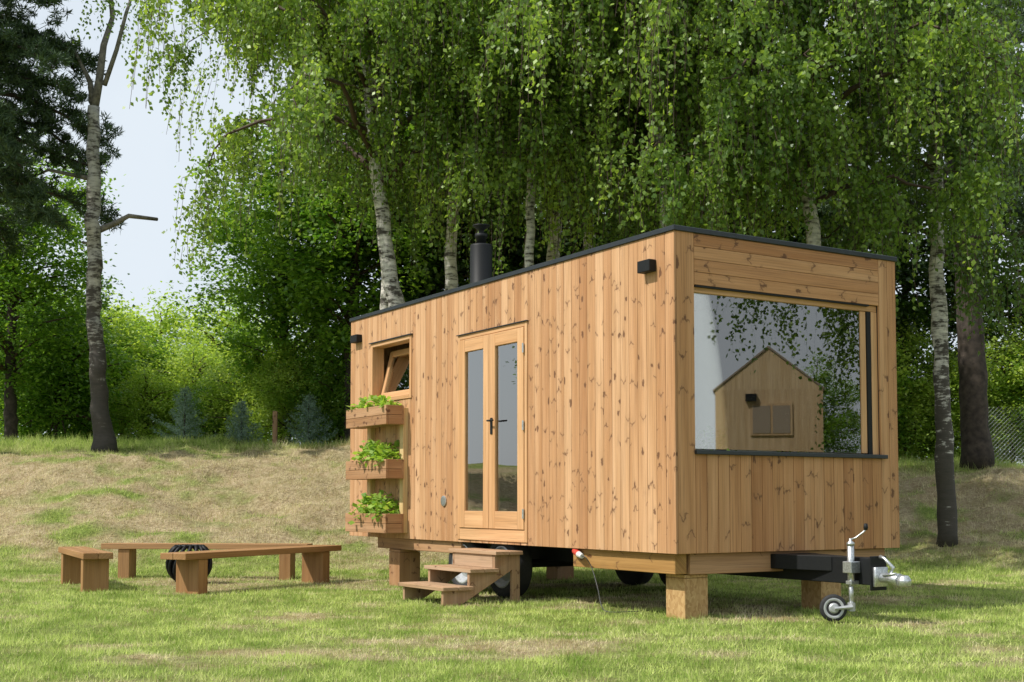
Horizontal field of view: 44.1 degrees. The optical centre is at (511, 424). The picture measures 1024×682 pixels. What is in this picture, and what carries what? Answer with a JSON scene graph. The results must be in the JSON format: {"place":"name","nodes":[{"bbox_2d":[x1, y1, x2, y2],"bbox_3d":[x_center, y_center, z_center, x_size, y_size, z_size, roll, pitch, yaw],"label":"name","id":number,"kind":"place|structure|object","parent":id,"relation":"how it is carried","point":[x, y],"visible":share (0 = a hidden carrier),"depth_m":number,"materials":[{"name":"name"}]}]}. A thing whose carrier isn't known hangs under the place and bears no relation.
{"place":"outdoors","nodes":[
{"label":"outdoors","id":0,"kind":"place"},
{"bbox_2d":[0,438,1023,681],"bbox_3d":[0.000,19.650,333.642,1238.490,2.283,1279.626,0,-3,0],"label":"ground","id":1,"kind":"structure","parent":0,"point":[277,478],"depth_m":17.09,"materials":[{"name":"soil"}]},
{"bbox_2d":[0,0,125,262],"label":"pine tree","id":2,"kind":"object","parent":1,"relation":"on","point":[26,192],"visible":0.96,"depth_m":24.18,"materials":[{"name":"green plant"}]},
{"bbox_2d":[0,128,134,440],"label":"broadleaf tree","id":3,"kind":"object","parent":1,"relation":"on","point":[12,270],"visible":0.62,"depth_m":27.94,"materials":[{"name":"green plant"}]},
{"bbox_2d":[0,289,144,441],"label":"broadleaf tree","id":4,"kind":"object","parent":1,"relation":"on","point":[51,405],"visible":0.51,"depth_m":29.70,"materials":[{"name":"green plant"}]},
{"bbox_2d":[0,271,148,440],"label":"broadleaf tree","id":5,"kind":"object","parent":1,"relation":"on","point":[66,430],"visible":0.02,"depth_m":31.64,"materials":[{"name":"green plant"}]},
{"bbox_2d":[1,274,168,439],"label":"broadleaf tree","id":6,"kind":"object","parent":1,"relation":"on","point":[130,331],"visible":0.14,"depth_m":32.58,"materials":[{"name":"green plant"}]},
{"bbox_2d":[58,546,112,591],"bbox_3d":[-4.660,1.584,13.755,0.296,0.450,1.959,2,-4,-27],"label":"bench","id":7,"kind":"object","parent":1,"relation":"on","point":[85,567],"visible":0.82,"depth_m":13.04,"materials":[{"name":"brown wood"}]},
{"bbox_2d":[37,0,160,453],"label":"birch tree","id":8,"kind":"object","parent":1,"relation":"on","point":[104,437],"visible":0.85,"depth_m":24.16,"materials":[{"name":"grey plant"}]},
{"bbox_2d":[69,316,198,440],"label":"broadleaf tree","id":9,"kind":"object","parent":1,"relation":"on","point":[156,356],"visible":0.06,"depth_m":34.06,"materials":[{"name":"green plant"}]},
{"bbox_2d":[86,356,190,441],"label":"broadleaf tree","id":10,"kind":"object","parent":1,"relation":"on","point":[143,416],"visible":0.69,"depth_m":30.79,"materials":[{"name":"green plant"}]},
{"bbox_2d":[106,280,221,431],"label":"broadleaf tree","id":11,"kind":"object","parent":1,"relation":"on","point":[172,314],"visible":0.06,"depth_m":36.70,"materials":[{"name":"green plant"}]},
{"bbox_2d":[149,386,216,440],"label":"spruce tree","id":12,"kind":"object","parent":1,"relation":"on","point":[185,409],"visible":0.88,"depth_m":26.40,"materials":[{"name":"green plant"}]},
{"bbox_2d":[129,330,243,440],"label":"broadleaf tree","id":13,"kind":"object","parent":1,"relation":"on","point":[190,360],"visible":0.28,"depth_m":31.62,"materials":[{"name":"green plant"}]},
{"bbox_2d":[165,544,212,581],"bbox_3d":[-3.660,1.572,14.332,0.524,0.430,0.524,0,-3,0],"label":"fire basket","id":14,"kind":"object","parent":1,"relation":"on","point":[171,567],"visible":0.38,"depth_m":14.21,"materials":[{"name":"black metal"}]},
{"bbox_2d":[101,543,312,579],"bbox_3d":[-3.725,1.675,15.428,2.558,0.450,0.276,0,-3,4],"label":"bench","id":15,"kind":"object","parent":1,"relation":"on","point":[126,560],"visible":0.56,"depth_m":15.37,"materials":[{"name":"brown wood"}]},
{"bbox_2d":[170,368,246,439],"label":"broadleaf tree","id":16,"kind":"object","parent":1,"relation":"on","point":[211,421],"visible":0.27,"depth_m":29.84,"materials":[{"name":"green plant"}]},
{"bbox_2d":[150,276,306,435],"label":"broadleaf tree","id":17,"kind":"object","parent":1,"relation":"on","point":[212,336],"visible":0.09,"depth_m":35.38,"materials":[{"name":"green plant"}]},
{"bbox_2d":[223,399,264,444],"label":"spruce tree","id":18,"kind":"object","parent":1,"relation":"on","point":[240,419],"visible":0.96,"depth_m":26.40,"materials":[{"name":"green plant"}]},
{"bbox_2d":[187,323,311,444],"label":"broadleaf tree","id":19,"kind":"object","parent":1,"relation":"on","point":[217,391],"visible":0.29,"depth_m":28.73,"materials":[{"name":"green plant"}]},
{"bbox_2d":[160,545,341,593],"bbox_3d":[-2.765,1.575,13.756,0.336,0.450,2.652,-2,-4,28],"label":"bench","id":20,"kind":"object","parent":1,"relation":"on","point":[191,572],"visible":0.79,"depth_m":13.22,"materials":[{"name":"brown wood"}]},
{"bbox_2d":[122,0,387,309],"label":"birch tree","id":21,"kind":"object","parent":1,"relation":"on","point":[178,56],"visible":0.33,"depth_m":20.43,"materials":[{"name":"green plant"}]},
{"bbox_2d":[158,137,378,442],"bbox_3d":[-5.259,-2.924,28.731,5.491,7.834,5.523,1,-4,-23],"label":"broadleaf tree","id":22,"kind":"object","parent":1,"relation":"on","point":[242,293],"visible":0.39,"depth_m":27.82,"materials":[{"name":"green plant"}]},
{"bbox_2d":[272,411,277,445],"bbox_3d":[-4.807,0.172,25.635,0.090,0.900,0.090,0,-3,0],"label":"fence post","id":23,"kind":"object","parent":1,"relation":"on","point":[275,428],"visible":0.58,"depth_m":25.60,"materials":[{"name":"brown wood"}]},
{"bbox_2d":[231,344,338,445],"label":"broadleaf tree","id":24,"kind":"object","parent":1,"relation":"on","point":[282,433],"visible":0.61,"depth_m":27.38,"materials":[{"name":"green plant"}]},
{"bbox_2d":[250,329,344,444],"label":"broadleaf tree","id":25,"kind":"object","parent":1,"relation":"on","point":[303,364],"visible":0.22,"depth_m":27.50,"materials":[{"name":"green plant"}]},
{"bbox_2d":[269,338,350,443],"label":"broadleaf tree","id":26,"kind":"object","parent":1,"relation":"on","point":[339,423],"visible":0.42,"depth_m":27.08,"materials":[{"name":"green plant"}]},
{"bbox_2d":[282,392,338,445],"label":"spruce tree","id":27,"kind":"object","parent":1,"relation":"on","point":[308,435],"visible":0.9,"depth_m":26.39,"materials":[{"name":"green plant"}]},
{"bbox_2d":[219,88,468,440],"bbox_3d":[-3.318,-3.645,27.252,6.200,8.845,6.236,1,-4,-20],"label":"broadleaf tree","id":28,"kind":"object","parent":1,"relation":"on","point":[353,288],"visible":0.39,"depth_m":26.41,"materials":[{"name":"green plant"}]},
{"bbox_2d":[162,0,602,306],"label":"birch tree","id":29,"kind":"object","parent":1,"relation":"on","point":[310,118],"visible":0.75,"depth_m":18.11,"materials":[{"name":"green plant"}]},
{"bbox_2d":[247,55,535,356],"bbox_3d":[-2.001,-4.128,28.136,6.921,9.768,6.244,2,-4,-27],"label":"broadleaf tree","id":30,"kind":"object","parent":1,"relation":"on","point":[506,269],"visible":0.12,"depth_m":27.15,"materials":[{"name":"green plant"}]},
{"bbox_2d":[389,549,419,586],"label":"support block","id":31,"kind":"structure","parent":1,"relation":"on","point":[404,565],"depth_m":14.10,"materials":[{"name":"brown wood"}]},
{"bbox_2d":[398,548,522,605],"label":"entrance steps","id":32,"kind":"structure","parent":1,"relation":"on","point":[483,568],"depth_m":11.75,"materials":[{"name":"brown wood"}]},
{"bbox_2d":[298,1,640,290],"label":"birch tree","id":33,"kind":"object","parent":1,"relation":"on","point":[451,274],"visible":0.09,"depth_m":19.86,"materials":[{"name":"green plant"}]},
{"bbox_2d":[360,77,592,296],"bbox_3d":[-0.210,-4.455,30.279,6.869,10.745,7.613,1,-3,-11],"label":"broadleaf tree","id":34,"kind":"object","parent":1,"relation":"on","point":[461,265],"visible":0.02,"depth_m":27.88,"materials":[{"name":"green plant"}]},
{"bbox_2d":[0,530,1023,681],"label":"lawn grass","id":35,"kind":"structure","parent":1,"relation":"on","point":[113,589],"depth_m":9.23,"materials":[{"name":"green plant"}]},
{"bbox_2d":[0,431,1023,474],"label":"tall grass","id":36,"kind":"structure","parent":1,"relation":"on","point":[140,444],"depth_m":24.89,"materials":[{"name":"green plant"}]},
{"bbox_2d":[0,318,1023,463],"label":"distant wood","id":37,"kind":"object","parent":1,"relation":"on","point":[301,438],"depth_m":49.33,"materials":[{"name":"green plant"}]},
{"bbox_2d":[331,0,731,267],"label":"birch tree","id":38,"kind":"object","parent":1,"relation":"on","point":[478,73],"visible":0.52,"depth_m":17.07,"materials":[{"name":"green plant"}]},
{"bbox_2d":[419,175,699,286],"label":"broadleaf tree","id":39,"kind":"object","parent":1,"relation":"on","point":[537,260],"visible":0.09,"depth_m":27.25,"materials":[{"name":"green plant"}]},
{"bbox_2d":[546,566,573,579],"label":"support block","id":40,"kind":"structure","parent":1,"relation":"on","point":[566,572],"depth_m":15.11,"materials":[{"name":"brown wood"}]},
{"bbox_2d":[389,0,731,283],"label":"birch tree","id":41,"kind":"object","parent":1,"relation":"on","point":[550,253],"visible":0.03,"depth_m":21.53,"materials":[{"name":"green plant"}]},
{"bbox_2d":[432,45,704,265],"bbox_3d":[1.418,-4.929,23.320,5.560,12.021,5.498,-1,-3,14],"label":"birch tree","id":42,"kind":"object","parent":1,"relation":"on","point":[584,240],"visible":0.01,"depth_m":23.46,"materials":[{"name":"green plant"}]},
{"bbox_2d":[349,224,910,621],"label":"tiny house","id":43,"kind":"structure","parent":1,"relation":"on","point":[591,404],"depth_m":10.93,"materials":[{"name":"brown wood"}]},
{"bbox_2d":[345,405,407,532],"bbox_3d":[-1.527,0.509,14.231,0.279,1.395,1.049,2,-4,-32],"label":"planter rack","id":44,"kind":"object","parent":43,"relation":"attached to","point":[370,419],"visible":0.98,"depth_m":13.89,"materials":[{"name":"brown wood"}]},
{"bbox_2d":[348,490,398,524],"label":"planter plants","id":45,"kind":"object","parent":44,"relation":"in","point":[381,508],"visible":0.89,"depth_m":14.03,"materials":[{"name":"green plant"}]},
{"bbox_2d":[348,439,400,467],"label":"planter plants","id":46,"kind":"object","parent":44,"relation":"in","point":[373,452],"visible":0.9,"depth_m":14.03,"materials":[{"name":"green plant"}]},
{"bbox_2d":[347,394,401,409],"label":"planter plants","id":47,"kind":"object","parent":44,"relation":"in","point":[382,399],"visible":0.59,"depth_m":14.15,"materials":[{"name":"green plant"}]},
{"bbox_2d":[369,333,412,401],"bbox_3d":[-1.265,-0.619,14.372,0.300,0.707,1.071,2,-4,-32],"label":"small window","id":48,"kind":"structure","parent":43,"relation":"in","point":[397,383],"depth_m":14.60,"materials":[{"name":"brown wood"}]},
{"bbox_2d":[459,334,488,528],"bbox_3d":[-0.360,0.078,12.653,0.057,1.907,0.588,2,-4,-32],"label":"door leaf","id":49,"kind":"structure","parent":43,"relation":"in","point":[473,352],"depth_m":12.68,"materials":[{"name":"brown wood"}]},
{"bbox_2d":[486,327,524,529],"bbox_3d":[-0.063,0.046,12.114,0.121,1.907,0.630,2,-4,-32],"label":"door leaf","id":50,"kind":"structure","parent":43,"relation":"in","point":[506,357],"depth_m":12.15,"materials":[{"name":"brown wood"}]},
{"bbox_2d":[582,556,640,612],"bbox_3d":[0.791,1.352,10.719,0.556,0.456,0.250,-2,-4,29],"label":"power cable","id":51,"kind":"object","parent":43,"relation":"hanging from","point":[598,591],"visible":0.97,"depth_m":10.76,"materials":[{"name":"black rubber"}]},
{"bbox_2d":[694,285,887,458],"bbox_3d":[2.367,-0.409,10.710,2.187,1.362,0.135,2,-4,-32],"label":"picture window","id":52,"kind":"structure","parent":43,"relation":"in","point":[774,372],"depth_m":10.69,"materials":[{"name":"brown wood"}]},
{"bbox_2d":[430,0,855,276],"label":"birch tree","id":53,"kind":"object","parent":1,"relation":"on","point":[668,186],"visible":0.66,"depth_m":16.82,"materials":[{"name":"green plant"}]},
{"bbox_2d":[568,189,779,249],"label":"broadleaf tree","id":54,"kind":"object","parent":1,"relation":"on","point":[729,214],"depth_m":27.95,"materials":[{"name":"green plant"}]},
{"bbox_2d":[666,574,707,618],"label":"support block","id":55,"kind":"structure","parent":1,"relation":"on","point":[687,594],"depth_m":10.14,"materials":[{"name":"beige wood"}]},
{"bbox_2d":[643,152,912,283],"bbox_3d":[4.826,-3.849,28.197,6.921,9.768,6.244,-2,-4,35],"label":"broadleaf tree","id":56,"kind":"object","parent":1,"relation":"on","point":[800,238],"visible":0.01,"depth_m":27.21,"materials":[{"name":"green plant"}]},
{"bbox_2d":[605,0,1023,315],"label":"birch tree","id":57,"kind":"object","parent":1,"relation":"on","point":[864,42],"visible":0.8,"depth_m":16.11,"materials":[{"name":"green plant"}]},
{"bbox_2d":[801,580,840,609],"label":"support block","id":58,"kind":"structure","parent":1,"relation":"on","point":[814,593],"depth_m":10.91,"materials":[{"name":"beige wood"}]},
{"bbox_2d":[737,79,954,332],"bbox_3d":[7.130,-3.597,30.114,6.921,9.768,6.244,3,-4,-39],"label":"broadleaf tree","id":59,"kind":"object","parent":1,"relation":"on","point":[918,311],"depth_m":28.60,"materials":[{"name":"green plant"}]},
{"bbox_2d":[779,0,1023,546],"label":"birch tree","id":60,"kind":"object","parent":1,"relation":"on","point":[947,514],"visible":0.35,"depth_m":18.11,"materials":[{"name":"green plant"}]},
{"bbox_2d":[896,327,933,459],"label":"broadleaf tree","id":61,"kind":"object","parent":1,"relation":"on","point":[906,378],"visible":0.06,"depth_m":28.32,"materials":[{"name":"green plant"}]},
{"bbox_2d":[817,0,1023,469],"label":"pine tree","id":62,"kind":"object","parent":1,"relation":"on","point":[977,450],"visible":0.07,"depth_m":24.40,"materials":[{"name":"brown plant"}]},
{"bbox_2d":[867,158,1000,442],"bbox_3d":[9.809,-2.647,31.211,5.120,8.010,5.676,1,-4,-23],"label":"broadleaf tree","id":63,"kind":"object","parent":1,"relation":"on","point":[907,286],"visible":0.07,"depth_m":29.94,"materials":[{"name":"green plant"}]},
{"bbox_2d":[896,305,992,462],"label":"broadleaf tree","id":64,"kind":"object","parent":1,"relation":"on","point":[916,341],"visible":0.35,"depth_m":28.43,"materials":[{"name":"green plant"}]},
{"bbox_2d":[898,351,991,461],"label":"broadleaf tree","id":65,"kind":"object","parent":1,"relation":"on","point":[930,403],"visible":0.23,"depth_m":28.58,"materials":[{"name":"green plant"}]},
{"bbox_2d":[900,135,1023,370],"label":"broadleaf tree","id":66,"kind":"object","parent":1,"relation":"on","point":[1009,313],"visible":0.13,"depth_m":29.50,"materials":[{"name":"green plant"}]},
{"bbox_2d":[925,357,1023,462],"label":"broadleaf tree","id":67,"kind":"object","parent":1,"relation":"on","point":[994,432],"visible":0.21,"depth_m":28.02,"materials":[{"name":"green plant"}]},
{"bbox_2d":[933,316,1023,464],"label":"broadleaf tree","id":68,"kind":"object","parent":1,"relation":"on","point":[995,352],"visible":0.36,"depth_m":28.09,"materials":[{"name":"green plant"}]},
{"bbox_2d":[988,340,1023,464],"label":"broadleaf tree","id":69,"kind":"object","parent":1,"relation":"on","point":[1019,402],"visible":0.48,"depth_m":27.93,"materials":[{"name":"green plant"}]},
{"bbox_2d":[988,407,1023,464],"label":"wire fence","id":70,"kind":"object","parent":1,"relation":"on","point":[1005,430],"visible":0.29,"depth_m":26.54,"materials":[{"name":"metal"}]},
{"bbox_2d":[0,0,1023,462],"label":"sky","id":71,"kind":"structure","parent":0,"point":[148,159],"materials":[{"name":"white"}]}
]}

